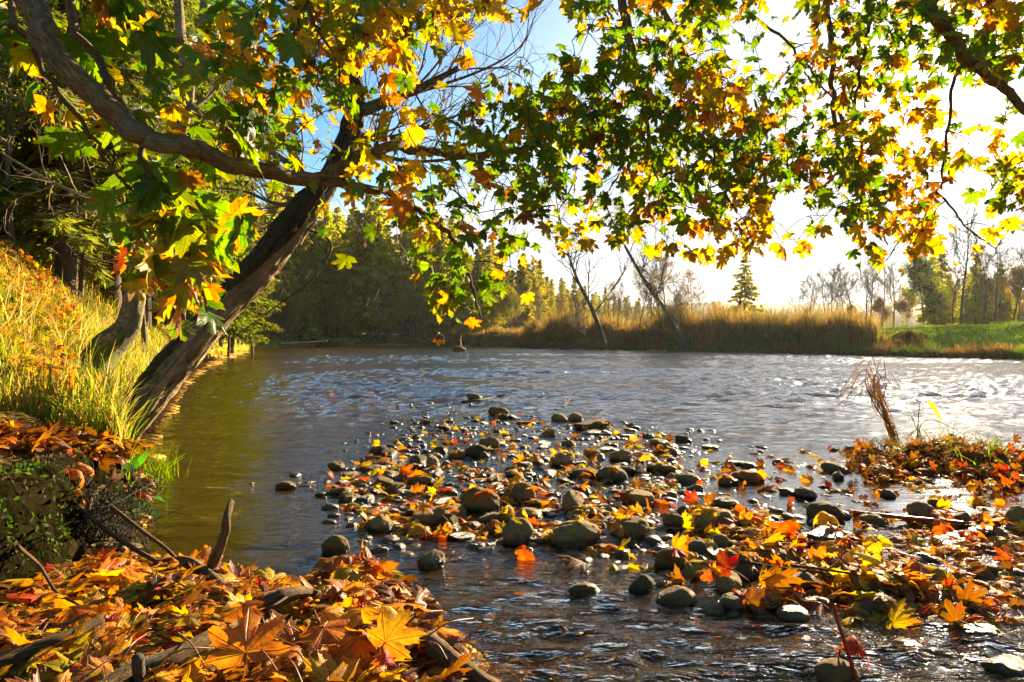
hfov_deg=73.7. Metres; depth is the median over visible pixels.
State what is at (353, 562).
fallen leaf
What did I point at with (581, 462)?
cobble
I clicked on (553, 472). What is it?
cobble
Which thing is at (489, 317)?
alder tree
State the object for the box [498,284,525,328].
alder tree
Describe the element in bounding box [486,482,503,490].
cobble
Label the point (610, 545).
fallen leaf
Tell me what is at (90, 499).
root
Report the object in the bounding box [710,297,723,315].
bare tree
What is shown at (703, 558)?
cobble
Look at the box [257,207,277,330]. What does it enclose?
spruce tree
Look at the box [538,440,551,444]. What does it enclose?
cobble
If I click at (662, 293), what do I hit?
bare tree
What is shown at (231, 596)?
fallen leaf
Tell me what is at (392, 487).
cobble
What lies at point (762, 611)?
cobble
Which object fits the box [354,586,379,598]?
fallen leaf
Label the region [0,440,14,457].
fallen leaf
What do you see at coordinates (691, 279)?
bare tree
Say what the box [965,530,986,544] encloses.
fallen leaf
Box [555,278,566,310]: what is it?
spruce tree
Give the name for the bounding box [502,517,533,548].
boulder
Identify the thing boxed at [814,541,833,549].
fallen leaf
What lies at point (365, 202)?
spruce tree
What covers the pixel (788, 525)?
fallen leaf
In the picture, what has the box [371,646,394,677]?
fallen leaf
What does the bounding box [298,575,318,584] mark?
fallen leaf
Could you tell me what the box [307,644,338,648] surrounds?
fallen leaf
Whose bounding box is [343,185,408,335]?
spruce tree
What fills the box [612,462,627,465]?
cobble
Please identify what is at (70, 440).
fallen leaf
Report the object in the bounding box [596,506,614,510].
cobble
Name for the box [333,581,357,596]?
fallen leaf
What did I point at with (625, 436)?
cobble
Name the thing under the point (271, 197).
spruce tree
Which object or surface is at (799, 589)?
fallen leaf
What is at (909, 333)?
bank bush
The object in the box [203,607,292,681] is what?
fallen leaf
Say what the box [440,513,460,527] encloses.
cobble
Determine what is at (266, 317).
spruce tree
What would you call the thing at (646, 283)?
leaning bare tree
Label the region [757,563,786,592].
fallen leaf
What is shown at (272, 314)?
alder tree
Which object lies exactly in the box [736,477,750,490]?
fallen leaf
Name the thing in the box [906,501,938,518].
boulder
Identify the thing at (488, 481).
cobble
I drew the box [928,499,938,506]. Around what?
cobble
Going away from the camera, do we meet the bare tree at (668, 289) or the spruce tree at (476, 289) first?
the bare tree at (668, 289)
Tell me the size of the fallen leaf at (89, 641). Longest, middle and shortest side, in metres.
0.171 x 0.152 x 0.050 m
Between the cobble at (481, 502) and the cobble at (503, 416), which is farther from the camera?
the cobble at (503, 416)
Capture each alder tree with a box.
[0,0,76,260]
[11,24,148,305]
[103,93,250,351]
[182,179,210,319]
[227,257,275,356]
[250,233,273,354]
[262,279,286,331]
[264,292,279,336]
[271,279,306,341]
[271,297,280,332]
[272,307,286,341]
[274,301,298,342]
[280,310,294,341]
[350,288,370,337]
[359,298,372,336]
[360,294,384,338]
[362,276,389,331]
[366,280,389,337]
[413,293,431,337]
[461,299,480,319]
[482,305,502,326]
[487,296,505,328]
[494,288,510,327]
[496,294,519,328]
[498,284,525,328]
[505,280,532,326]
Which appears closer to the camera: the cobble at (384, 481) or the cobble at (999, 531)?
the cobble at (999, 531)
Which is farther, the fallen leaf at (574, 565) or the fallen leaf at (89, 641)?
the fallen leaf at (574, 565)
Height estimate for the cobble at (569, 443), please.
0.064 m
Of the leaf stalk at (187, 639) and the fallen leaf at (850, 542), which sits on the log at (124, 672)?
the leaf stalk at (187, 639)
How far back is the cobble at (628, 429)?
6.01 m
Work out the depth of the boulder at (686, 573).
2.29 m
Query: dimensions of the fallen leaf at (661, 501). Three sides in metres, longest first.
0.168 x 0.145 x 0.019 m
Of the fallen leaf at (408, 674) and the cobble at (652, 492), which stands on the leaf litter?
the fallen leaf at (408, 674)
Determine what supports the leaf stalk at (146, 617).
on the leaf litter
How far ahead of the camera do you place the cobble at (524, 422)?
6.54 m
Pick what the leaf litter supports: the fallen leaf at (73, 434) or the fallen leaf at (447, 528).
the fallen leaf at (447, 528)
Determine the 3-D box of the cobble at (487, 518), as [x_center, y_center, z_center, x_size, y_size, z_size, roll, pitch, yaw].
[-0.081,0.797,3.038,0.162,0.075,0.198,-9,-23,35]
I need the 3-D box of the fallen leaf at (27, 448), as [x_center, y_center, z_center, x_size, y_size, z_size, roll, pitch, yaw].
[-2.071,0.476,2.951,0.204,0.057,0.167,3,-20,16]
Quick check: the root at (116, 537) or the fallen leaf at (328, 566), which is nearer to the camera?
the fallen leaf at (328, 566)
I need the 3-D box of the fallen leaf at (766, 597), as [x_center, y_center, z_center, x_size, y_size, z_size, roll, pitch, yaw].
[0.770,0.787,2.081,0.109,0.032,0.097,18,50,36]
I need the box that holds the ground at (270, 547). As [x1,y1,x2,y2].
[0,251,1023,681]
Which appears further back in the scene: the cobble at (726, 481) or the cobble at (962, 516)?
the cobble at (726, 481)
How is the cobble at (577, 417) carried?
on the river
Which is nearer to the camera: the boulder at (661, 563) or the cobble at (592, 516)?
the boulder at (661, 563)
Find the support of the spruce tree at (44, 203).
on the ground at (270, 547)
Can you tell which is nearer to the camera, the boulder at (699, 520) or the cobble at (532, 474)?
the boulder at (699, 520)
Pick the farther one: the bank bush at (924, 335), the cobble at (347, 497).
the bank bush at (924, 335)
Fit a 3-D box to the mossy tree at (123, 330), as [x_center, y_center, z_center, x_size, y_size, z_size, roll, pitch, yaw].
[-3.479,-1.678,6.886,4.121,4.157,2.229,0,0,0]
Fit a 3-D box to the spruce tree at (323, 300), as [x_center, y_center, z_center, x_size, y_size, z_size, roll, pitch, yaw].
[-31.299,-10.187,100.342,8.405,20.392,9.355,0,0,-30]
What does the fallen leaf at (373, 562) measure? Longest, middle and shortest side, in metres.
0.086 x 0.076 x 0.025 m
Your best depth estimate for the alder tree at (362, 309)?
99.52 m
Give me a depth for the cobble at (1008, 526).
2.91 m
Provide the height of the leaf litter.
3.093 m
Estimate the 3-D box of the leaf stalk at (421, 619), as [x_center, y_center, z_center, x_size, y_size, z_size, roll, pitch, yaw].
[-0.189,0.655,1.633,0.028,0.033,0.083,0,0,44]
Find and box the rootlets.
[31,462,189,553]
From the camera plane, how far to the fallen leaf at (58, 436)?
3.03 m
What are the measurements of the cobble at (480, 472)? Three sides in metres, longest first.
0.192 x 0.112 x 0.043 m
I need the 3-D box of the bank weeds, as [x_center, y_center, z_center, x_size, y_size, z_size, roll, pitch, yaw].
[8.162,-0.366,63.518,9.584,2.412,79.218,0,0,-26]
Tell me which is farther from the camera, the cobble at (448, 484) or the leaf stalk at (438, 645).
the cobble at (448, 484)
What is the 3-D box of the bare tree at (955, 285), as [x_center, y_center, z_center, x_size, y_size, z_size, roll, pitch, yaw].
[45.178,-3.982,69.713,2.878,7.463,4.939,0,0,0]
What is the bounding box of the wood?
[323,235,1022,333]
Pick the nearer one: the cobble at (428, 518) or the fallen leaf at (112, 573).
the fallen leaf at (112, 573)
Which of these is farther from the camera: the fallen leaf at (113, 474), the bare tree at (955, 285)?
the bare tree at (955, 285)
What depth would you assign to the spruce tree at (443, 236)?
108.42 m
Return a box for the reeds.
[443,293,889,347]
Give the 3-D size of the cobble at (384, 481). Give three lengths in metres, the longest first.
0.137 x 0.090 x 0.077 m
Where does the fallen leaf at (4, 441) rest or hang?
on the ground at (270, 547)
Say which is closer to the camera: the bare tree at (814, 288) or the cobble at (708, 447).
the cobble at (708, 447)
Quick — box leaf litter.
[0,236,1023,681]
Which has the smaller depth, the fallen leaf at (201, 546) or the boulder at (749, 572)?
the boulder at (749, 572)
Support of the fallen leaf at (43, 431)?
on the ground at (270, 547)
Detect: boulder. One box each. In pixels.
[321,535,349,557]
[417,549,445,572]
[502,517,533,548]
[503,482,534,502]
[548,520,601,547]
[567,467,597,479]
[568,581,601,601]
[573,420,607,430]
[597,465,627,483]
[620,488,654,505]
[628,574,655,596]
[654,547,687,571]
[656,585,697,609]
[676,471,700,483]
[680,567,704,586]
[694,509,734,527]
[714,550,759,583]
[731,470,765,481]
[792,572,816,589]
[802,596,831,613]
[806,501,845,523]
[814,657,860,681]
[859,512,885,528]
[859,598,887,613]
[878,636,923,658]
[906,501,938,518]
[948,623,1002,641]
[979,654,1023,677]
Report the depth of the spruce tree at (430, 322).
110.07 m
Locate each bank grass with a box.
[0,242,171,486]
[208,331,449,357]
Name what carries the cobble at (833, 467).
on the river
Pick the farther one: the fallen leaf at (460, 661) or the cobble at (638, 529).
the cobble at (638, 529)
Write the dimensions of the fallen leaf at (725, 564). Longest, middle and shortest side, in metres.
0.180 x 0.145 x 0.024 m
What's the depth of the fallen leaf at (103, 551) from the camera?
2.31 m
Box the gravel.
[89,391,1023,681]
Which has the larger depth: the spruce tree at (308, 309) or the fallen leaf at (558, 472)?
the spruce tree at (308, 309)
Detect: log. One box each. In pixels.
[0,615,104,669]
[98,620,237,681]
[420,631,500,681]
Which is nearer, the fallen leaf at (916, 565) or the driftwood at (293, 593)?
the driftwood at (293, 593)
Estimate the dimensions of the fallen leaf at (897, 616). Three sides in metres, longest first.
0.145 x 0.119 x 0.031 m
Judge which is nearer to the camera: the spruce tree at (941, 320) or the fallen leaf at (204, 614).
the fallen leaf at (204, 614)
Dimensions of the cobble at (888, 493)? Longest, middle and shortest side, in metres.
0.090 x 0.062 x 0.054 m
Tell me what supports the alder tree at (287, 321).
on the ground at (270, 547)
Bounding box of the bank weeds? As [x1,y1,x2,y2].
[423,321,1023,358]
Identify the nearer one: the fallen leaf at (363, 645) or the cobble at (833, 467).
the fallen leaf at (363, 645)
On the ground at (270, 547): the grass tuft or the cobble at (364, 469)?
the grass tuft
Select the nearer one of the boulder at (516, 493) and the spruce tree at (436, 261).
the boulder at (516, 493)
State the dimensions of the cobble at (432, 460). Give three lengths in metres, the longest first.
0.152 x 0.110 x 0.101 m
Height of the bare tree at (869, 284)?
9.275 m
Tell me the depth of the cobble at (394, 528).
2.88 m
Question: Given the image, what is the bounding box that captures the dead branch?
[205,499,237,577]
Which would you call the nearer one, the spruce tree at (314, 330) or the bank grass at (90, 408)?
the bank grass at (90, 408)
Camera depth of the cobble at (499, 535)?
2.81 m
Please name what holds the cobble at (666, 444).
on the river
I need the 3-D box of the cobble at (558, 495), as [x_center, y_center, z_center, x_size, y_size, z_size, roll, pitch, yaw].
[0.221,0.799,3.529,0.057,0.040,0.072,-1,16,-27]
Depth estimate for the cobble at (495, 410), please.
7.26 m
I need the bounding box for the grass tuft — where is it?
[101,396,216,483]
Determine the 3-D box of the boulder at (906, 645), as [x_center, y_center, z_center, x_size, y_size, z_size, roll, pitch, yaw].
[1.012,0.801,1.788,0.097,0.035,0.097,-13,-3,-6]
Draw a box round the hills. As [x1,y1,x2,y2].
[382,301,925,334]
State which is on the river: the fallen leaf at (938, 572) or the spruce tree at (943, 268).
the fallen leaf at (938, 572)
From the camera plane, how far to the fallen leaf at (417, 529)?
2.76 m
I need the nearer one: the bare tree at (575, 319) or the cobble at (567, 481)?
the cobble at (567, 481)
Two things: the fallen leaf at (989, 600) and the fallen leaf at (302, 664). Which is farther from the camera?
the fallen leaf at (989, 600)
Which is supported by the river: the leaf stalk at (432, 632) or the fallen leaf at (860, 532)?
the fallen leaf at (860, 532)
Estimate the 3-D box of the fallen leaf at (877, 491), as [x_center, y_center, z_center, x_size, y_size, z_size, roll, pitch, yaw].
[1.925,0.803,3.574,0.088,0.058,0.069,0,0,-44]
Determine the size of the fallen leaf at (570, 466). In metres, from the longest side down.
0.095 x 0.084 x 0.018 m
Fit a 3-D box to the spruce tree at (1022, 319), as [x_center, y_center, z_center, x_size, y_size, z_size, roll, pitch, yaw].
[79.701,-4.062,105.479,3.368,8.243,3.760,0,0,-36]
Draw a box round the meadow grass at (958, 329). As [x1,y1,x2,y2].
[879,320,1023,347]
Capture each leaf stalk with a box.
[118,634,146,664]
[126,608,146,634]
[139,608,158,628]
[169,647,214,654]
[177,632,204,665]
[261,650,280,674]
[285,656,302,681]
[348,635,366,648]
[416,610,442,624]
[425,618,472,637]
[429,641,446,659]
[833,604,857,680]
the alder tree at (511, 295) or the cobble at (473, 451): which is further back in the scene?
the alder tree at (511, 295)
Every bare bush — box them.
[561,292,590,349]
[639,280,669,351]
[649,283,687,350]
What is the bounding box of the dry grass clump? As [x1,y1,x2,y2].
[836,358,907,446]
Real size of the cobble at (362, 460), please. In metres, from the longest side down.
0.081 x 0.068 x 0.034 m
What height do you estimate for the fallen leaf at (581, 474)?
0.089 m
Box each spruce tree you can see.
[0,0,132,230]
[0,0,230,318]
[0,0,262,314]
[0,3,130,267]
[78,0,259,329]
[88,1,279,332]
[164,85,279,356]
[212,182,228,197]
[217,186,285,353]
[245,193,274,329]
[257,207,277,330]
[262,191,309,323]
[266,209,285,325]
[270,192,316,327]
[277,185,305,326]
[284,185,313,336]
[284,241,317,335]
[288,233,324,339]
[292,229,323,338]
[302,235,329,329]
[304,221,333,341]
[309,216,337,336]
[315,205,342,336]
[323,206,348,335]
[325,207,361,334]
[333,193,398,334]
[338,215,347,253]
[341,207,373,335]
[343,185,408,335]
[359,211,396,334]
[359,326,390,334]
[381,208,403,334]
[386,253,418,334]
[390,199,431,336]
[390,230,428,334]
[402,226,437,335]
[418,212,442,335]
[426,218,446,328]
[426,223,449,332]
[430,213,479,334]
[439,220,466,335]
[458,233,469,294]
[465,269,480,329]
[467,249,490,330]
[470,245,485,325]
[474,246,505,330]
[482,247,489,266]
[488,239,513,322]
[490,264,514,329]
[527,260,546,324]
[546,281,555,313]
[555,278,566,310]
[556,281,568,317]
[600,290,611,319]
[623,296,630,320]
[726,256,765,317]
[889,311,896,326]
[914,254,951,326]
[927,250,958,324]
[953,271,968,324]
[956,255,998,325]
[963,264,991,324]
[990,264,1015,324]
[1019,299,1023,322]
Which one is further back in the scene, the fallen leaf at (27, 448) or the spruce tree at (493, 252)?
the spruce tree at (493, 252)
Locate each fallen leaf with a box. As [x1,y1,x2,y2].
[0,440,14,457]
[0,440,25,444]
[2,419,23,430]
[17,446,48,449]
[21,424,44,438]
[23,430,56,433]
[28,431,52,453]
[41,434,66,442]
[46,433,74,445]
[52,595,98,625]
[54,436,71,456]
[54,633,122,656]
[58,426,85,432]
[59,627,95,658]
[62,468,84,473]
[67,430,80,440]
[67,468,84,488]
[73,568,125,583]
[74,488,85,505]
[76,462,93,476]
[87,450,105,464]
[90,547,117,559]
[90,603,114,610]
[98,552,125,562]
[99,445,126,473]
[99,579,131,591]
[103,577,118,584]
[105,466,126,490]
[108,574,128,599]
[113,558,129,565]
[133,472,146,479]
[136,492,152,501]
[143,479,154,487]
[150,599,186,622]
[165,621,199,634]
[174,604,203,633]
[192,612,212,628]
[194,672,215,681]
[198,543,207,551]
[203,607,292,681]
[205,617,222,628]
[218,568,233,574]
[221,588,263,623]
[221,590,243,609]
[237,661,260,681]
[243,656,277,672]
[274,636,308,672]
[284,654,319,673]
[294,609,355,658]
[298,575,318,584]
[298,602,313,617]
[300,597,314,603]
[300,646,361,681]
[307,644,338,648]
[311,606,343,626]
[317,560,337,577]
[323,576,356,597]
[325,565,362,586]
[329,649,347,663]
[332,554,360,572]
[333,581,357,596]
[334,616,378,658]
[336,603,376,634]
[341,598,373,606]
[345,627,369,638]
[347,586,377,595]
[348,623,381,649]
[350,479,365,484]
[350,550,362,564]
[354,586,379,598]
[355,665,375,681]
[357,517,367,531]
[357,594,372,607]
[358,476,371,480]
[361,557,377,571]
[361,587,385,623]
[362,574,376,587]
[365,604,427,673]
[366,559,383,572]
[371,584,394,603]
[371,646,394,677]
[372,605,396,621]
[381,603,425,607]
[383,665,416,681]
[393,643,422,663]
[406,523,432,540]
[410,674,417,681]
[433,476,444,486]
[437,515,452,535]
[440,652,471,677]
[441,668,465,681]
[462,527,479,539]
[484,466,505,481]
[488,520,498,527]
[499,500,514,518]
[510,470,526,485]
[515,535,536,565]
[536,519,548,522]
[540,522,557,528]
[555,470,568,480]
[557,555,592,580]
[566,462,577,471]
[576,472,589,483]
[591,512,603,518]
[593,543,618,548]
[612,429,618,435]
[623,443,634,448]
[639,452,658,461]
[648,489,667,495]
[652,440,664,453]
[654,499,677,506]
[684,528,694,535]
[697,456,708,464]
[700,548,748,583]
[709,472,718,478]
[713,473,734,481]
[726,461,736,473]
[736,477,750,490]
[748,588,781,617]
[755,485,774,499]
[757,467,767,480]
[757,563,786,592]
[760,567,807,594]
[765,520,809,540]
[781,547,805,561]
[789,586,804,596]
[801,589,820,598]
[813,511,839,537]
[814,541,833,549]
[820,480,831,489]
[834,635,869,679]
[837,538,854,549]
[852,530,867,540]
[853,516,862,529]
[857,552,882,567]
[862,534,893,553]
[872,489,882,495]
[884,598,916,636]
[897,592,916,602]
[906,528,919,540]
[906,559,938,583]
[907,532,925,548]
[920,551,956,589]
[921,484,936,487]
[923,568,949,587]
[927,494,954,507]
[931,519,954,541]
[948,571,963,596]
[951,509,966,513]
[959,464,972,476]
[965,491,981,510]
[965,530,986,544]
[969,517,1004,528]
[979,504,992,522]
[982,596,1002,606]
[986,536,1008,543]
[992,509,1013,526]
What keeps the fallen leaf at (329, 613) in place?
on the leaf litter
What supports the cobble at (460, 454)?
on the river
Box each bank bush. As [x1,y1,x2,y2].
[889,332,901,339]
[899,329,917,340]
[915,330,930,344]
[955,352,968,358]
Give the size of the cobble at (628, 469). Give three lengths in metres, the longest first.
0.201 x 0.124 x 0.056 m
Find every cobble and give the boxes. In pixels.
[274,481,295,490]
[327,461,344,469]
[330,487,352,494]
[337,480,351,484]
[338,491,360,504]
[342,471,358,477]
[353,504,371,511]
[355,465,386,472]
[357,493,374,502]
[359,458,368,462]
[364,514,392,536]
[369,445,386,453]
[369,488,382,494]
[371,458,388,464]
[374,476,393,487]
[379,506,390,510]
[380,448,398,456]
[382,470,403,482]
[382,482,405,495]
[383,509,398,513]
[386,444,397,449]
[388,467,399,470]
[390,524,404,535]
[394,489,414,495]
[395,499,404,503]
[397,437,412,441]
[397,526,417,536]
[405,509,415,514]
[407,475,431,485]
[409,455,426,463]
[411,505,457,525]
[412,435,420,439]
[418,419,430,425]
[422,468,442,477]
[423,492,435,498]
[426,455,439,467]
[430,497,452,504]
[432,471,440,477]
[434,446,447,456]
[436,425,450,429]
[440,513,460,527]
[442,460,449,466]
[442,482,453,486]
[447,532,474,543]
[448,449,465,458]
[450,503,466,516]
[452,346,466,350]
[459,486,499,513]
[465,445,489,458]
[466,393,482,399]
[467,521,480,530]
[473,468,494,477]
[476,512,498,523]
[477,451,489,458]
[478,437,499,451]
[486,477,501,483]
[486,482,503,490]
[488,407,508,417]
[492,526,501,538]
[495,513,513,523]
[498,438,504,445]
[499,413,508,418]
[504,469,516,477]
[507,454,516,457]
[517,421,535,424]
[517,461,532,467]
[517,507,542,518]
[524,472,535,477]
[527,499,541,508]
[528,457,543,465]
[529,537,545,543]
[537,445,547,448]
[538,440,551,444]
[539,457,549,462]
[539,508,554,515]
[540,428,555,435]
[542,470,563,478]
[549,491,561,498]
[551,413,569,425]
[551,451,574,465]
[560,479,574,483]
[561,490,585,515]
[562,440,575,447]
[568,412,583,421]
[572,484,590,495]
[574,461,586,464]
[581,429,600,434]
[584,449,604,459]
[587,510,608,517]
[590,499,599,503]
[596,447,612,452]
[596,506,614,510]
[597,536,626,548]
[598,516,613,528]
[602,430,611,434]
[608,448,619,451]
[609,449,631,461]
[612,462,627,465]
[612,517,650,541]
[614,548,629,564]
[619,434,633,438]
[619,466,634,473]
[624,428,635,433]
[638,487,654,496]
[642,433,653,438]
[646,463,676,472]
[649,438,667,446]
[653,483,674,489]
[661,442,673,448]
[662,513,683,531]
[666,447,679,454]
[666,457,675,461]
[675,435,691,447]
[687,484,703,492]
[688,539,705,555]
[688,596,725,621]
[698,555,706,566]
[700,445,717,449]
[701,581,716,591]
[704,547,723,560]
[712,534,731,548]
[714,496,738,509]
[716,571,741,594]
[718,477,731,487]
[720,592,747,612]
[721,460,743,464]
[729,478,739,487]
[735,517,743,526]
[741,462,756,467]
[749,607,766,614]
[759,600,782,611]
[762,547,798,561]
[772,459,783,463]
[778,488,796,498]
[792,486,817,499]
[806,525,843,542]
[820,461,848,472]
[832,471,843,478]
[852,565,891,597]
[880,489,896,501]
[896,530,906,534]
[915,552,940,565]
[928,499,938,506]
[932,589,949,601]
[952,580,964,589]
[953,512,971,524]
[969,525,1009,540]
[971,561,1000,573]
[1000,523,1023,534]
[1004,505,1023,523]
[1013,568,1023,578]
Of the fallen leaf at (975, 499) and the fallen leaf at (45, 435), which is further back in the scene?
the fallen leaf at (975, 499)
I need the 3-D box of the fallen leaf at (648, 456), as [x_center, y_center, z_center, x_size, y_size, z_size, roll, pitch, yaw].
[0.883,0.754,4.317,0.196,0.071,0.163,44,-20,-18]
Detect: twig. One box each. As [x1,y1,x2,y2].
[15,544,80,605]
[261,596,287,611]
[740,559,826,573]
[792,546,892,604]
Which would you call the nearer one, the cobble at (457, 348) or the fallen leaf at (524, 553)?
the fallen leaf at (524, 553)
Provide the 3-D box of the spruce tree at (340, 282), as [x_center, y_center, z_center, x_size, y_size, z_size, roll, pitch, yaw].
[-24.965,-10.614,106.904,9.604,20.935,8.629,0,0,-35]
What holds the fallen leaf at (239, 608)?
on the fallen leaf
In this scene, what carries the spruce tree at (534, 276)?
on the ground at (270, 547)
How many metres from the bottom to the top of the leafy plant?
0.292 m
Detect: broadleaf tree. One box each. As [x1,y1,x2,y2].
[845,304,865,318]
[869,297,893,325]
[889,288,924,327]
[893,254,957,326]
[919,281,952,326]
[976,276,1021,324]
[1003,266,1023,321]
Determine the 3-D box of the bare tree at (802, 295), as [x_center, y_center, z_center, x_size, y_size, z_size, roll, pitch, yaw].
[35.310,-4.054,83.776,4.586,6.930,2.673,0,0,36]
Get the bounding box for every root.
[79,505,156,561]
[86,484,104,527]
[99,497,175,556]
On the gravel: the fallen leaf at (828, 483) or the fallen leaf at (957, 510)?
the fallen leaf at (957, 510)
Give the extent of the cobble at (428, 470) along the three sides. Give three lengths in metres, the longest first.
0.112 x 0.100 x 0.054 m
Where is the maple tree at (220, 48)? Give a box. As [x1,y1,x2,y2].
[0,0,1023,347]
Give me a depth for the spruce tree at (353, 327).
102.41 m
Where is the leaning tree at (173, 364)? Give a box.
[123,0,559,441]
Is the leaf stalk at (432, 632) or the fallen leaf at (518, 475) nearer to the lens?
the leaf stalk at (432, 632)
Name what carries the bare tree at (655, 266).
on the ground at (270, 547)
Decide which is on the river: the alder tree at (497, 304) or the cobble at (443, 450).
the cobble at (443, 450)
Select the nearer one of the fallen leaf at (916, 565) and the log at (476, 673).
the log at (476, 673)
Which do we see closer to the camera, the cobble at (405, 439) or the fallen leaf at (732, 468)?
the fallen leaf at (732, 468)
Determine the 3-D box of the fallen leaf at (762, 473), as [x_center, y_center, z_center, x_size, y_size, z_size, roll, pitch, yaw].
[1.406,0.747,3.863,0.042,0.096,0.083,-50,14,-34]
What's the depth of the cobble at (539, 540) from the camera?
2.72 m
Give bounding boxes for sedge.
[906,401,957,440]
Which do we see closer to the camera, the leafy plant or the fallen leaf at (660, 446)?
the leafy plant
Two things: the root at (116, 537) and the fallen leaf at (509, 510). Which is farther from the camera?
the fallen leaf at (509, 510)
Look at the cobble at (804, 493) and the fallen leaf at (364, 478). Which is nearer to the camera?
the cobble at (804, 493)
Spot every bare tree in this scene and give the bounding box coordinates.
[530,294,546,321]
[547,191,638,343]
[554,294,571,316]
[565,303,584,344]
[596,279,627,320]
[600,188,693,348]
[604,280,633,333]
[617,262,660,338]
[638,256,665,320]
[648,252,691,326]
[662,274,691,305]
[669,268,705,313]
[686,284,709,316]
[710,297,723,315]
[780,282,815,313]
[793,273,826,309]
[798,268,839,314]
[815,267,861,313]
[824,259,883,313]
[825,262,868,310]
[846,263,886,316]
[848,256,897,317]
[859,261,907,325]
[866,261,904,326]
[936,202,1021,324]
[937,267,975,324]
[960,231,1023,324]
[966,244,1022,324]
[977,250,1023,321]
[1001,223,1023,282]
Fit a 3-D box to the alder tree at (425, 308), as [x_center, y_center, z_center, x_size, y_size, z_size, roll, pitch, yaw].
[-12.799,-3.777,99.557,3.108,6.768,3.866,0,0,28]
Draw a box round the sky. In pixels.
[197,0,1023,307]
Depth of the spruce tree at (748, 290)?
95.57 m
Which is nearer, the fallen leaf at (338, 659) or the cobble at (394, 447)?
the fallen leaf at (338, 659)
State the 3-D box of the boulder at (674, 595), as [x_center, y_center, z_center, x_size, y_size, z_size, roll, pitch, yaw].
[0.502,0.786,2.086,0.129,0.070,0.082,0,0,3]
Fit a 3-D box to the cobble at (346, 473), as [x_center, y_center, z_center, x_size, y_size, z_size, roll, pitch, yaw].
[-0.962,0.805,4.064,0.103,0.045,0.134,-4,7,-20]
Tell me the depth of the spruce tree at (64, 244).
10.13 m
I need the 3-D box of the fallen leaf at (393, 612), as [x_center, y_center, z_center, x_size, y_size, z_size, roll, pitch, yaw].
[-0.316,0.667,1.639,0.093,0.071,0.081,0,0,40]
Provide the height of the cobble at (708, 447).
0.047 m
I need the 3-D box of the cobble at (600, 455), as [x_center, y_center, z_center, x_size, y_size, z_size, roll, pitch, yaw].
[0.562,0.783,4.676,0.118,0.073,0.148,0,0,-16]
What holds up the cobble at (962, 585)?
on the river
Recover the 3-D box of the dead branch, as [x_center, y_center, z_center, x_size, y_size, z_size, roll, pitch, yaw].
[-1.014,0.641,2.233,0.394,0.269,0.099,0,0,37]
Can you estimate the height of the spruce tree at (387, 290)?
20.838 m
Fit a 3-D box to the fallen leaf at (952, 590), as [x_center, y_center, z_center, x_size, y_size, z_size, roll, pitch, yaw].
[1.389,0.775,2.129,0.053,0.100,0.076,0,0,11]
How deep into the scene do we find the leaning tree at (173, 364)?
4.36 m
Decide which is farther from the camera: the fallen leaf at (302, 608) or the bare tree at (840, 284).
the bare tree at (840, 284)
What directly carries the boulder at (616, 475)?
on the river
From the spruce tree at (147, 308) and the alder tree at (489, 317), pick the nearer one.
the spruce tree at (147, 308)
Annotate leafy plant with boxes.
[124,450,164,519]
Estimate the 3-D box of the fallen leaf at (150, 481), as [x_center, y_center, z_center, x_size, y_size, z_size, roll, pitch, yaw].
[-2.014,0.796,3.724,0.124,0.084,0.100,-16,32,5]
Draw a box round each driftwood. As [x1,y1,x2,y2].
[153,556,226,583]
[261,586,321,616]
[278,341,327,345]
[461,394,504,403]
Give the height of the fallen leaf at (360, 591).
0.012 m
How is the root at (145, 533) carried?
attached to the ground at (270, 547)
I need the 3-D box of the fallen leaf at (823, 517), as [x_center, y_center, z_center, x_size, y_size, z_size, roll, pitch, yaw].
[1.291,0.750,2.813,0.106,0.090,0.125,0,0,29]
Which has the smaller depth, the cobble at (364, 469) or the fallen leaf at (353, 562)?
the fallen leaf at (353, 562)
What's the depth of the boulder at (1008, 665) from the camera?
1.66 m
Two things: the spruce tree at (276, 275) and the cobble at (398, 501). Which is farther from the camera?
the spruce tree at (276, 275)
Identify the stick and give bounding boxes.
[131,653,145,681]
[853,510,971,523]
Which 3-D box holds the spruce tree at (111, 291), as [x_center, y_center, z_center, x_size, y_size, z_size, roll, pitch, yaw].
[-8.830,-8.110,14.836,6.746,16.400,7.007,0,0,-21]
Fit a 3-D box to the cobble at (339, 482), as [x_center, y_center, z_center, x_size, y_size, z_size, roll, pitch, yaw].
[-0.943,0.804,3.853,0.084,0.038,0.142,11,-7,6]
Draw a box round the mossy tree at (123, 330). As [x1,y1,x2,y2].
[0,0,352,377]
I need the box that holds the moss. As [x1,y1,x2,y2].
[0,415,152,577]
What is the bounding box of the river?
[143,347,1023,681]
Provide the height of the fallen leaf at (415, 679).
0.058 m
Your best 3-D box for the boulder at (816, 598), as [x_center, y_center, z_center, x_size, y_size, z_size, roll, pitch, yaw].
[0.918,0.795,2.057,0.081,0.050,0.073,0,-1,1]
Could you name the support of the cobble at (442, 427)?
on the river

